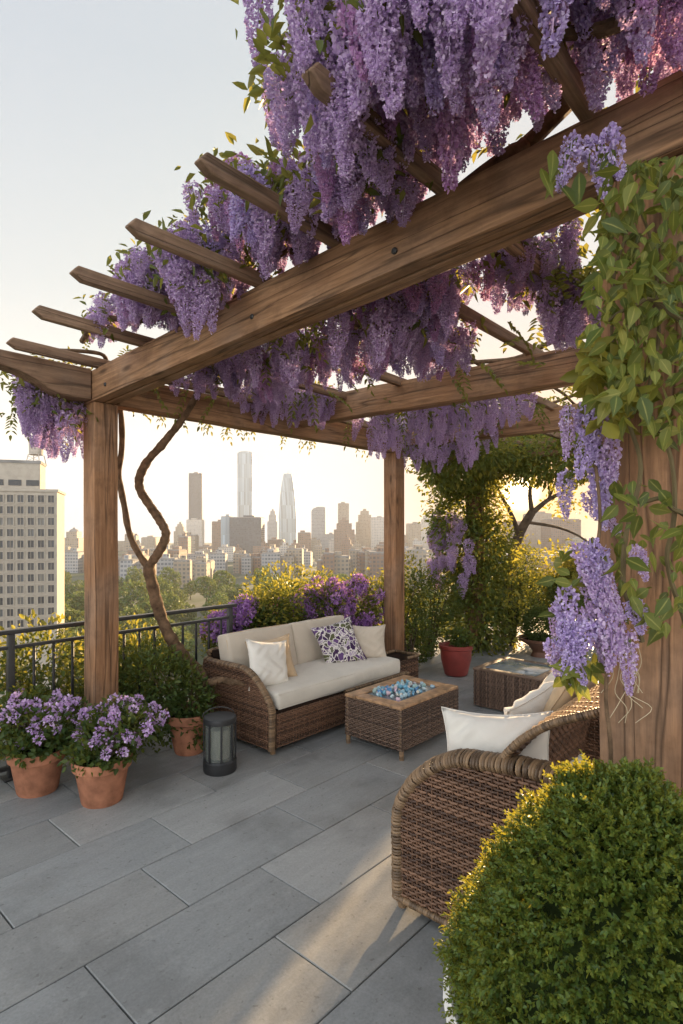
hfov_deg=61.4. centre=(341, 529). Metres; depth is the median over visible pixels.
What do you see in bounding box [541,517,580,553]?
skyscraper
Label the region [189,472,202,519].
skyscraper
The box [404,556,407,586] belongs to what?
city block
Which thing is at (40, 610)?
window
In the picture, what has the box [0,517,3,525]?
window
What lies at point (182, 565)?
city block
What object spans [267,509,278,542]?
skyscraper
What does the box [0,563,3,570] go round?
window
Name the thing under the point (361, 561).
city block
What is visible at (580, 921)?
boxwood
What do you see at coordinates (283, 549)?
city block
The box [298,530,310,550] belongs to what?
skyscraper
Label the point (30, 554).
window
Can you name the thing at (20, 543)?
window
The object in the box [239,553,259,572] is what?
building
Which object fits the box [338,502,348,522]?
skyscraper
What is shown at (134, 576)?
park tree
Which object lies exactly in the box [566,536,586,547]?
city block
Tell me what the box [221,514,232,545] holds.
skyscraper
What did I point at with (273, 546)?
city block
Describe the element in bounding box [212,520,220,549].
skyscraper
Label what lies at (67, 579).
park tree
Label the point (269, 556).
building
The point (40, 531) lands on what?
window
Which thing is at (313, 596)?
shrub
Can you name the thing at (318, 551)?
city block
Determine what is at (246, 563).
building
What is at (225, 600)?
park tree
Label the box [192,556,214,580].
city block
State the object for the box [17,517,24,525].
window
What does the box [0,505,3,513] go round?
window
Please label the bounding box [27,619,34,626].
window
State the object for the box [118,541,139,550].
city block
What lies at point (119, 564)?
city block
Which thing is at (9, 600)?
window
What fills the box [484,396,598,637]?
leaning tree
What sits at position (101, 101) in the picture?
sky
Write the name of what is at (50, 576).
window
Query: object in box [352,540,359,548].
city block
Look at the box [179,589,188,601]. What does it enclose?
park tree
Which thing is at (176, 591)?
park tree
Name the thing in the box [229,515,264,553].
skyscraper
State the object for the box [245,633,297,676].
throw pillow
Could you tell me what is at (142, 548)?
city block
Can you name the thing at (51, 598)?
window
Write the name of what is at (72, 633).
park tree
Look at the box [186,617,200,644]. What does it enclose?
park tree
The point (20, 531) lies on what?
window
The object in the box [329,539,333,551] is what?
city block
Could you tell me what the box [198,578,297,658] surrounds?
shrub
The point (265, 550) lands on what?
city block
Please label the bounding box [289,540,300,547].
city block
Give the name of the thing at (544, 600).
shrub
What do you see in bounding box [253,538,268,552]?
city block
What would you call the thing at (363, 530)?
skyscraper
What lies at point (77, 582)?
park tree
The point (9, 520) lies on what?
window
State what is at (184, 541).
city block
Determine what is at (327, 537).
city block
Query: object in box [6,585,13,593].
window
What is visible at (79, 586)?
park tree
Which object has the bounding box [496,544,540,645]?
shrub
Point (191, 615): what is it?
park tree
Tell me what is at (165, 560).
city block
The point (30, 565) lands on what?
window
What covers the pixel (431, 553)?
city block
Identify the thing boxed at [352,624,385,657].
throw pillow
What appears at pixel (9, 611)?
window
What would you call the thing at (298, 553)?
building
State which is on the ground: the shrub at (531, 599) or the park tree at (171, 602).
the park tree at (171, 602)
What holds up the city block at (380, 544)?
on the ground
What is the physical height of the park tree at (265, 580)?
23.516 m
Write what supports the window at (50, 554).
in the apartment block at (31, 541)
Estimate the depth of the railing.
3.97 m
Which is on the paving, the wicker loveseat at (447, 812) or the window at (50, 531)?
the wicker loveseat at (447, 812)
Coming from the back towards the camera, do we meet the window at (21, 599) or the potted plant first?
the window at (21, 599)
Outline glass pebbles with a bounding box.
[373,679,434,701]
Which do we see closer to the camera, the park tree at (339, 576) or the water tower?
the water tower
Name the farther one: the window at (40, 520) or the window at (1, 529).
the window at (40, 520)
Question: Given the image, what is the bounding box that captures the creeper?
[560,155,682,722]
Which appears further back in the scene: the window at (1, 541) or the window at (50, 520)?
the window at (50, 520)
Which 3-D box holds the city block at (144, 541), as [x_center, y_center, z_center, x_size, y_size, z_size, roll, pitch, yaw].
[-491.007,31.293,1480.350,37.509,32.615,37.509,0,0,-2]
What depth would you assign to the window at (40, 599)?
158.60 m
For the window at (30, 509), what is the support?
in the apartment block at (31, 541)
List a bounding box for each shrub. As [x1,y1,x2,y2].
[0,608,83,753]
[55,613,193,706]
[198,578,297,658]
[239,560,357,617]
[249,569,309,627]
[274,565,349,624]
[311,567,384,626]
[354,550,434,654]
[381,616,438,666]
[404,565,464,654]
[484,534,546,623]
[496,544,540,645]
[523,566,583,630]
[539,551,587,612]
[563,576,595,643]
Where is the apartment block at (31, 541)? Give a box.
[0,459,65,705]
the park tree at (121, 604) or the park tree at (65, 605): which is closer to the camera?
the park tree at (65, 605)
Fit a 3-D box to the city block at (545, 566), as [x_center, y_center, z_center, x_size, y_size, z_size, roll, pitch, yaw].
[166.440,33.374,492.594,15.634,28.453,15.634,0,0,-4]
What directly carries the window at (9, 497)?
in the apartment block at (31, 541)
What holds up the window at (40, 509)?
in the apartment block at (31, 541)
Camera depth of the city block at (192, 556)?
694.97 m
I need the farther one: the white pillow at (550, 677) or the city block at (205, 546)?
the city block at (205, 546)
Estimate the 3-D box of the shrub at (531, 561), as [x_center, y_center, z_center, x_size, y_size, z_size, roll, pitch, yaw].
[2.888,0.876,9.709,1.223,1.766,1.136,0,0,0]
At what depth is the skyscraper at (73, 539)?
891.14 m
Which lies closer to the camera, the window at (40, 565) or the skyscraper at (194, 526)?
the window at (40, 565)
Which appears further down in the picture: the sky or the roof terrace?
the roof terrace
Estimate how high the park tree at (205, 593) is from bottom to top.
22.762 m
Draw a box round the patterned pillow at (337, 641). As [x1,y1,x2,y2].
[311,616,367,662]
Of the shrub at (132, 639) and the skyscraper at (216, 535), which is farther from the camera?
the skyscraper at (216, 535)
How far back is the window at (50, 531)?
159.41 m
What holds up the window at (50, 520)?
in the apartment block at (31, 541)
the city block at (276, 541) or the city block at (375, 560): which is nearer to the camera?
the city block at (375, 560)
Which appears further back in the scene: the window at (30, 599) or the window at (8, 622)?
the window at (30, 599)
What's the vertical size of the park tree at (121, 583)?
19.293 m
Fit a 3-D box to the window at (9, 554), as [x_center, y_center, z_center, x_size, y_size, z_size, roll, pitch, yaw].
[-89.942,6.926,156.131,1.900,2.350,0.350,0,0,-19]
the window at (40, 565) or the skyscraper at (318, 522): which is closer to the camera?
the window at (40, 565)
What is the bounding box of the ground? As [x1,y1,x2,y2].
[1,543,463,744]
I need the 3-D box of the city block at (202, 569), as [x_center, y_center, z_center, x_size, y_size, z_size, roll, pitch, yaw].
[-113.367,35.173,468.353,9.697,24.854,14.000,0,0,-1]
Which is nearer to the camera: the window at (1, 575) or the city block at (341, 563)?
the window at (1, 575)
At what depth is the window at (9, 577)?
156.14 m
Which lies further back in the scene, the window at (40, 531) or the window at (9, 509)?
the window at (40, 531)
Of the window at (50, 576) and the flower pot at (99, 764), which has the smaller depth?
the flower pot at (99, 764)
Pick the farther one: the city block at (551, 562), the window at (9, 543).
the city block at (551, 562)
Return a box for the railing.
[0,603,236,782]
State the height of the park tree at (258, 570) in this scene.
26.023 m
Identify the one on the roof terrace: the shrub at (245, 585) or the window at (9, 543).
the shrub at (245, 585)
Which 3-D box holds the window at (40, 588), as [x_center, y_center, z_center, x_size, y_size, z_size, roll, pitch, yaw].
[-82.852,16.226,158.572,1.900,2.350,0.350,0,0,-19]
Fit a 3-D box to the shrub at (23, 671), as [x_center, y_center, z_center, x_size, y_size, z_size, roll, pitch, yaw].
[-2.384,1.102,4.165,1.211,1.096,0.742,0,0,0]
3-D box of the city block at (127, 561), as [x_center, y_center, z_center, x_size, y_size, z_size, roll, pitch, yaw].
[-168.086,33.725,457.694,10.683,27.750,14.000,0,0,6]
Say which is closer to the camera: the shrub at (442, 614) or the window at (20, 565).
the shrub at (442, 614)
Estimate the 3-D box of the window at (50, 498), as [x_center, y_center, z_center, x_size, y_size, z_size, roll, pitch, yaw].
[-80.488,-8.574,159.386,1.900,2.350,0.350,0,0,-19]
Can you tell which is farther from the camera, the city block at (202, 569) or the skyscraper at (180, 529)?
the skyscraper at (180, 529)
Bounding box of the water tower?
[26,441,46,465]
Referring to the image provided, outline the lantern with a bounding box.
[202,706,236,776]
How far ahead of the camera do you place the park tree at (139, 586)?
269.63 m
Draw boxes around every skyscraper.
[64,527,83,550]
[174,522,186,541]
[186,518,203,545]
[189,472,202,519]
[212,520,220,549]
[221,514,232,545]
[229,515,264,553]
[237,451,254,516]
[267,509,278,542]
[279,474,296,545]
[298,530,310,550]
[311,507,325,549]
[334,517,354,553]
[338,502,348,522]
[356,509,370,547]
[371,516,383,547]
[406,522,420,546]
[421,515,430,549]
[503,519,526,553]
[523,511,551,553]
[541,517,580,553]
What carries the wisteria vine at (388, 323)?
hanging from the pergola
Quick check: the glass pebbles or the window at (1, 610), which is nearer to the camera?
the glass pebbles
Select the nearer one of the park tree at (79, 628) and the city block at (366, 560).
the park tree at (79, 628)
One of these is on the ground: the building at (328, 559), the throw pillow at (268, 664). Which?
the building at (328, 559)
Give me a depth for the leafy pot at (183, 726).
4.07 m
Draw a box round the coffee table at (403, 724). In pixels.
[345,675,458,760]
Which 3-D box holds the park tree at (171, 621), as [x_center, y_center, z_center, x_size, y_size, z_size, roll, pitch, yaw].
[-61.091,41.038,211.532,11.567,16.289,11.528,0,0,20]
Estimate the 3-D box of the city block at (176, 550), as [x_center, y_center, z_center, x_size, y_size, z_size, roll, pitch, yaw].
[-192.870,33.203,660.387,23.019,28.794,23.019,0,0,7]
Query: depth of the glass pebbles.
4.35 m
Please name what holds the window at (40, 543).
in the apartment block at (31, 541)
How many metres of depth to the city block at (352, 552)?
563.58 m
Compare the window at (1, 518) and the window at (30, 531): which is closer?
the window at (1, 518)
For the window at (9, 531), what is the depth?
156.14 m
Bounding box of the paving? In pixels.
[0,619,598,1023]
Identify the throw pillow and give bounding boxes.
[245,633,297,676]
[245,638,288,690]
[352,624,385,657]
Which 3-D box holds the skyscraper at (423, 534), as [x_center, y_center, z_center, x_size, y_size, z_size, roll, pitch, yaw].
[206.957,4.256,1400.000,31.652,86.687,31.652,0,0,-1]
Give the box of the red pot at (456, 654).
[439,625,474,676]
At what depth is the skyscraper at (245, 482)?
1678.10 m
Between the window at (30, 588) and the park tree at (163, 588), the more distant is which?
the park tree at (163, 588)
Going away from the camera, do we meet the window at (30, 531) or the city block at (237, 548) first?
the window at (30, 531)
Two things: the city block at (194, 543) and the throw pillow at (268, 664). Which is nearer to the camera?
the throw pillow at (268, 664)
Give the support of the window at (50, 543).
in the apartment block at (31, 541)
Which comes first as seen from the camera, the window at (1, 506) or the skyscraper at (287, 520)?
the window at (1, 506)
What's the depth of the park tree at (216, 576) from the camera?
373.12 m
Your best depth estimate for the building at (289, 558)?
569.47 m
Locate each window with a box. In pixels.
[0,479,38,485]
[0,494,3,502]
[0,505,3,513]
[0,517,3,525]
[0,528,3,536]
[0,540,3,548]
[0,551,3,559]
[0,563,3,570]
[0,574,3,582]
[0,586,3,593]
[0,597,3,605]
[0,608,3,616]
[6,494,13,502]
[6,505,13,513]
[6,517,13,525]
[6,528,13,536]
[6,540,13,547]
[6,551,13,559]
[6,563,13,570]
[6,574,13,582]
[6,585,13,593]
[6,597,13,605]
[6,608,13,616]
[6,619,13,628]
[17,494,24,502]
[17,506,24,513]
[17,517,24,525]
[17,528,24,536]
[17,540,24,547]
[17,551,24,559]
[17,562,24,570]
[17,574,24,582]
[17,585,24,593]
[17,596,24,604]
[17,608,24,616]
[17,619,24,627]
[27,494,34,502]
[27,506,34,513]
[27,517,34,525]
[27,528,34,536]
[27,540,34,547]
[27,551,34,559]
[27,562,34,570]
[27,573,34,581]
[27,585,34,593]
[27,596,34,604]
[27,607,34,615]
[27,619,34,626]
[37,495,44,502]
[37,506,44,513]
[37,517,44,525]
[37,528,44,536]
[37,540,44,547]
[37,551,44,558]
[37,562,44,570]
[37,573,44,581]
[37,584,44,592]
[37,596,44,604]
[37,607,44,615]
[47,495,54,502]
[47,506,54,514]
[47,517,54,525]
[47,528,54,536]
[47,540,54,547]
[47,551,54,558]
[47,562,54,570]
[47,573,54,581]
[47,584,54,592]
[47,595,54,603]
[47,606,54,614]
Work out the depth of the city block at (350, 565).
481.71 m
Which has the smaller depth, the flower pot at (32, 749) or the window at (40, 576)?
the flower pot at (32, 749)
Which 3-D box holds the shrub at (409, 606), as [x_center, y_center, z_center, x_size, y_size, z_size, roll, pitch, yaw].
[0.577,0.950,6.951,1.035,1.431,0.868,0,0,41]
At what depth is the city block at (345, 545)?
869.42 m
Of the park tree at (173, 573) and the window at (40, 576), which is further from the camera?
the park tree at (173, 573)
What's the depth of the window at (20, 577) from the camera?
156.94 m
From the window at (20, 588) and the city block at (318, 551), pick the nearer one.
the window at (20, 588)
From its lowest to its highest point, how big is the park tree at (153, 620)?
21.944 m
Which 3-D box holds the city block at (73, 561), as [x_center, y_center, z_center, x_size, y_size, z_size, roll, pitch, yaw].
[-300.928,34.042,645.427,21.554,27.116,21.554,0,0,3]
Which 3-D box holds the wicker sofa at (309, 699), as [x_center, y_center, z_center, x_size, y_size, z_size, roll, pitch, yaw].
[-0.250,1.206,4.907,0.877,0.788,1.650,0,0,42]
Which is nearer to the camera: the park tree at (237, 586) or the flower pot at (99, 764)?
the flower pot at (99, 764)
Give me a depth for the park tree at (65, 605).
221.86 m
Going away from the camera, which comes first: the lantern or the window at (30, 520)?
the lantern
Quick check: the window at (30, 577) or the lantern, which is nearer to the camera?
the lantern
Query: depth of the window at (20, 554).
156.94 m
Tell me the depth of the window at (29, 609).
157.75 m
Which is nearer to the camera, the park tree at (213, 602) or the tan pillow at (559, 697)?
the tan pillow at (559, 697)
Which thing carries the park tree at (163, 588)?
on the ground
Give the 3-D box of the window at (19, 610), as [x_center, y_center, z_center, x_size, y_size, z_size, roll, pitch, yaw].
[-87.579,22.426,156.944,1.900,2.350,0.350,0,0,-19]
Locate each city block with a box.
[64,548,83,572]
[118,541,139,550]
[118,554,127,578]
[120,555,140,588]
[123,551,148,581]
[125,533,138,553]
[128,546,152,555]
[141,536,159,547]
[147,536,156,547]
[149,546,166,573]
[157,554,177,580]
[167,546,186,556]
[173,555,191,587]
[178,532,198,552]
[179,534,190,552]
[187,551,207,559]
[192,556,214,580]
[194,558,209,587]
[199,545,211,548]
[199,548,211,551]
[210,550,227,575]
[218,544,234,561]
[233,550,250,572]
[235,544,242,550]
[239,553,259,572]
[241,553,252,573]
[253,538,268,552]
[260,547,277,567]
[261,544,278,551]
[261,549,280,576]
[268,537,284,546]
[278,542,288,555]
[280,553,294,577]
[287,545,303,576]
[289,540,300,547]
[304,549,312,567]
[311,538,320,555]
[315,543,321,562]
[317,556,322,576]
[323,533,333,549]
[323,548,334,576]
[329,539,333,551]
[335,551,348,579]
[340,534,351,554]
[348,546,359,576]
[348,556,352,577]
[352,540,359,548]
[357,548,370,577]
[365,546,383,575]
[368,547,383,587]
[376,542,383,549]
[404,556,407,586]
[405,545,426,586]
[413,538,421,544]
[427,551,443,566]
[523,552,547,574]
[539,551,553,557]
[548,552,571,572]
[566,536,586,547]
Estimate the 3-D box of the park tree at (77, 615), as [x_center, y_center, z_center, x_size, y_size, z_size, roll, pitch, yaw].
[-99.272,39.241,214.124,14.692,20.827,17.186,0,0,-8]
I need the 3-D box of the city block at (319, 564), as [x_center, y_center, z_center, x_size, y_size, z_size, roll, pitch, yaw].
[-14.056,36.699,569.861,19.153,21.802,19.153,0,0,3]
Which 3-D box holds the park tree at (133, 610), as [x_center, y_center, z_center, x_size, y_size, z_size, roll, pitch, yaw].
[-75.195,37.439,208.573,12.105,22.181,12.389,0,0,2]
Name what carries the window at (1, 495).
in the apartment block at (31, 541)
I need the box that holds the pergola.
[0,0,682,795]
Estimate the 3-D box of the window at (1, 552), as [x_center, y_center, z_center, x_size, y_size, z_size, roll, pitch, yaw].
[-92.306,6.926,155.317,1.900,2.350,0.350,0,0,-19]
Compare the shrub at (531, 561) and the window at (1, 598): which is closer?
the shrub at (531, 561)
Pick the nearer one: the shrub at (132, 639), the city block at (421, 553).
the shrub at (132, 639)
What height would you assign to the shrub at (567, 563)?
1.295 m
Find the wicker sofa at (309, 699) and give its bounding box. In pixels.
[202,615,408,754]
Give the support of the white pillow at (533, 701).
on the wicker loveseat at (447, 812)
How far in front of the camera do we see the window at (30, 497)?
157.82 m
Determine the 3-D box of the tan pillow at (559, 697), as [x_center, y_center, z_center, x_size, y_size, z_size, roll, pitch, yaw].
[1.031,0.760,2.613,0.404,0.404,0.135,0,32,-48]
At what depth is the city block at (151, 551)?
615.55 m
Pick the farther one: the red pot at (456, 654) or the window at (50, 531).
the window at (50, 531)
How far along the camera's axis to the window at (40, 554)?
158.60 m
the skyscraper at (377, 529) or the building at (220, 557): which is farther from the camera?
the skyscraper at (377, 529)
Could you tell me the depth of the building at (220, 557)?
595.87 m
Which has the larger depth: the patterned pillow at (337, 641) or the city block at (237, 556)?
the city block at (237, 556)
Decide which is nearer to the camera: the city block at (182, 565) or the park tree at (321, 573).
the park tree at (321, 573)
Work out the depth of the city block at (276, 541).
1094.85 m
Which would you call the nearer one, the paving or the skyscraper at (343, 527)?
the paving
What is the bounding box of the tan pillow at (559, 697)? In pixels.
[543,680,595,711]
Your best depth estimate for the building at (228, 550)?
868.26 m
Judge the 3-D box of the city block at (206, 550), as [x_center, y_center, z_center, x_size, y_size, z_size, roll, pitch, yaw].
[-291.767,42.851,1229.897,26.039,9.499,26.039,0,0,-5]
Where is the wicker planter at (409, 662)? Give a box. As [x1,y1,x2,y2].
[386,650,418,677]
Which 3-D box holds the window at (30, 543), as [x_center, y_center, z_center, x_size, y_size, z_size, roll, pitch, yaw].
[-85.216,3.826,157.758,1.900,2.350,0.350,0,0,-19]
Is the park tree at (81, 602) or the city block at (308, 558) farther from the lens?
the city block at (308, 558)
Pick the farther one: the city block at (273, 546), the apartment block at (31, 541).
the city block at (273, 546)
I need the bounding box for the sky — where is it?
[0,0,653,542]
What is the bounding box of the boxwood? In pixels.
[431,749,682,1023]
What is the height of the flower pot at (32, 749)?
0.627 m
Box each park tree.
[58,627,83,685]
[64,570,71,588]
[64,582,75,595]
[64,591,82,605]
[64,599,83,610]
[64,603,70,618]
[64,608,83,622]
[66,620,83,632]
[69,580,82,591]
[71,584,83,591]
[74,591,83,609]
[75,597,83,611]
[118,576,124,594]
[119,587,130,613]
[119,599,126,622]
[119,604,150,637]
[121,579,149,611]
[123,566,144,600]
[134,617,170,648]
[136,595,152,621]
[156,575,173,596]
[156,627,199,675]
[159,566,181,589]
[161,591,184,622]
[162,586,186,600]
[170,620,191,643]
[177,602,196,627]
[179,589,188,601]
[183,580,197,599]
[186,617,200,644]
[193,575,218,600]
[200,591,231,616]
[211,597,230,612]
[212,570,235,589]
[214,585,226,600]
[219,584,236,600]
[231,584,244,593]
[253,565,270,586]
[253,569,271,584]
[258,576,272,594]
[271,576,286,589]
[309,572,326,583]
[333,574,346,585]
[337,573,350,584]
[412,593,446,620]
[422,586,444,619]
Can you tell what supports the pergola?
on the paving
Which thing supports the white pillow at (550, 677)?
on the wicker loveseat at (447, 812)
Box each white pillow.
[441,706,552,767]
[504,681,555,714]
[538,671,559,688]
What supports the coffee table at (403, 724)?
on the paving
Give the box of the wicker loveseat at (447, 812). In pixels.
[391,684,599,926]
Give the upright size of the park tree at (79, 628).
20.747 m
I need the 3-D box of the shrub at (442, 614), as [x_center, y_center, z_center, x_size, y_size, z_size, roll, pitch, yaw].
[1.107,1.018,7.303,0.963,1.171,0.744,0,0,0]
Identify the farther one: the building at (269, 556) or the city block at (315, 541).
the city block at (315, 541)
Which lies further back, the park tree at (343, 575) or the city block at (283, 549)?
the city block at (283, 549)
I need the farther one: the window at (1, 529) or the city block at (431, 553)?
the city block at (431, 553)
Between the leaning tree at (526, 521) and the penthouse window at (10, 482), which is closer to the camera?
the leaning tree at (526, 521)
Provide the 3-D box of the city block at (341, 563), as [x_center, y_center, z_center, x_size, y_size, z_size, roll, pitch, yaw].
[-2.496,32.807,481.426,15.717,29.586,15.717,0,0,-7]
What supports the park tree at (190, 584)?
on the ground
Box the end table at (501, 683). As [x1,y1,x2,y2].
[473,656,551,710]
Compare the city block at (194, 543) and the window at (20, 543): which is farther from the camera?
the city block at (194, 543)
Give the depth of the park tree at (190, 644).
181.90 m
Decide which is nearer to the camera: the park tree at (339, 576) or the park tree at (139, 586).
the park tree at (139, 586)
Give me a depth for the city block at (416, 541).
967.29 m
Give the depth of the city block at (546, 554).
560.63 m
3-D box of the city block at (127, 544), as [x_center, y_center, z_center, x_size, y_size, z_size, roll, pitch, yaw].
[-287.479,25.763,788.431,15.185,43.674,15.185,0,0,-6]
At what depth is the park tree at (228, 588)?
321.63 m
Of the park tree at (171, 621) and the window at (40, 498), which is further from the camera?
the park tree at (171, 621)
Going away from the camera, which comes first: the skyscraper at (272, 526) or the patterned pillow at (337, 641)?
the patterned pillow at (337, 641)
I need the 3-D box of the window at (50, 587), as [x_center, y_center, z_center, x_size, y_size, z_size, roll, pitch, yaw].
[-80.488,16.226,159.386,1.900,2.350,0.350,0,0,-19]
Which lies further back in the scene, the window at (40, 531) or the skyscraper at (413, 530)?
the skyscraper at (413, 530)
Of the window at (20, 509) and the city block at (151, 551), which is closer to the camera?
the window at (20, 509)
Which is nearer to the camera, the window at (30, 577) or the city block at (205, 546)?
the window at (30, 577)
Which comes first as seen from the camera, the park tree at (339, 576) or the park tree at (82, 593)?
the park tree at (82, 593)
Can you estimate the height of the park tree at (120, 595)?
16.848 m
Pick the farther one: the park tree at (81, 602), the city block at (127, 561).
the city block at (127, 561)
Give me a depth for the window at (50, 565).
159.41 m
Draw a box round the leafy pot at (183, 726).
[118,638,219,755]
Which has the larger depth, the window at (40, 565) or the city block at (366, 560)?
the city block at (366, 560)
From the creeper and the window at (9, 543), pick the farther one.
the window at (9, 543)
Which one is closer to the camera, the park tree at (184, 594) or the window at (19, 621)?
the window at (19, 621)
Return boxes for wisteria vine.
[0,112,433,704]
[169,209,599,472]
[231,0,682,352]
[535,401,649,764]
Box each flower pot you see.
[0,684,99,798]
[56,692,169,808]
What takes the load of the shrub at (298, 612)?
on the paving
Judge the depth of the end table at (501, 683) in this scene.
5.09 m
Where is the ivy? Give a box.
[405,432,599,656]
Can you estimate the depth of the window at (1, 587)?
155.49 m
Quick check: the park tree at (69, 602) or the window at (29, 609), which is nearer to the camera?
the window at (29, 609)
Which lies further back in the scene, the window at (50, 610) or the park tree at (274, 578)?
the park tree at (274, 578)
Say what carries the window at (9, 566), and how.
in the apartment block at (31, 541)
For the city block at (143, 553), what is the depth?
484.55 m
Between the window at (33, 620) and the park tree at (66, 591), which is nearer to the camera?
the window at (33, 620)
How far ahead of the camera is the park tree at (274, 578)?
340.64 m
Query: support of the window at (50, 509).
in the apartment block at (31, 541)
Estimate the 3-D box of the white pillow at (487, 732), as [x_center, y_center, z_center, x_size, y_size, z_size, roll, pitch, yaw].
[0.633,0.935,2.351,0.464,0.394,0.218,-5,-22,24]
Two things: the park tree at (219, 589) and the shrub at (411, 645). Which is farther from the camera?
the park tree at (219, 589)
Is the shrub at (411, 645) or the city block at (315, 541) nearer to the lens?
the shrub at (411, 645)
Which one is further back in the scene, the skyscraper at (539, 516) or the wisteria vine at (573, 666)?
the skyscraper at (539, 516)
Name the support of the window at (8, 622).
in the apartment block at (31, 541)
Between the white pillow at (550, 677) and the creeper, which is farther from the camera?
the white pillow at (550, 677)
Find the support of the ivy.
attached to the pergola
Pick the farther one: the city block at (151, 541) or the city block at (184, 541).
the city block at (151, 541)
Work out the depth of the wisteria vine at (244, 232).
2.57 m
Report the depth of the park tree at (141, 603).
241.47 m
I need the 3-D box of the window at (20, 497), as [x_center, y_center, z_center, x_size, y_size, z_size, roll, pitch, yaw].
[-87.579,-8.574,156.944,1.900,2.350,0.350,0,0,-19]
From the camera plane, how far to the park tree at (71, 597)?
274.65 m
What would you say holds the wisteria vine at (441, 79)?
hanging from the pergola
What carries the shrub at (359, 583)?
on the paving
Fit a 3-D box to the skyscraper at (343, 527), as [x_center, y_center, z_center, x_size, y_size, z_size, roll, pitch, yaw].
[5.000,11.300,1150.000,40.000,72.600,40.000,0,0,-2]
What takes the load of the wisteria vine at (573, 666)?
attached to the pergola

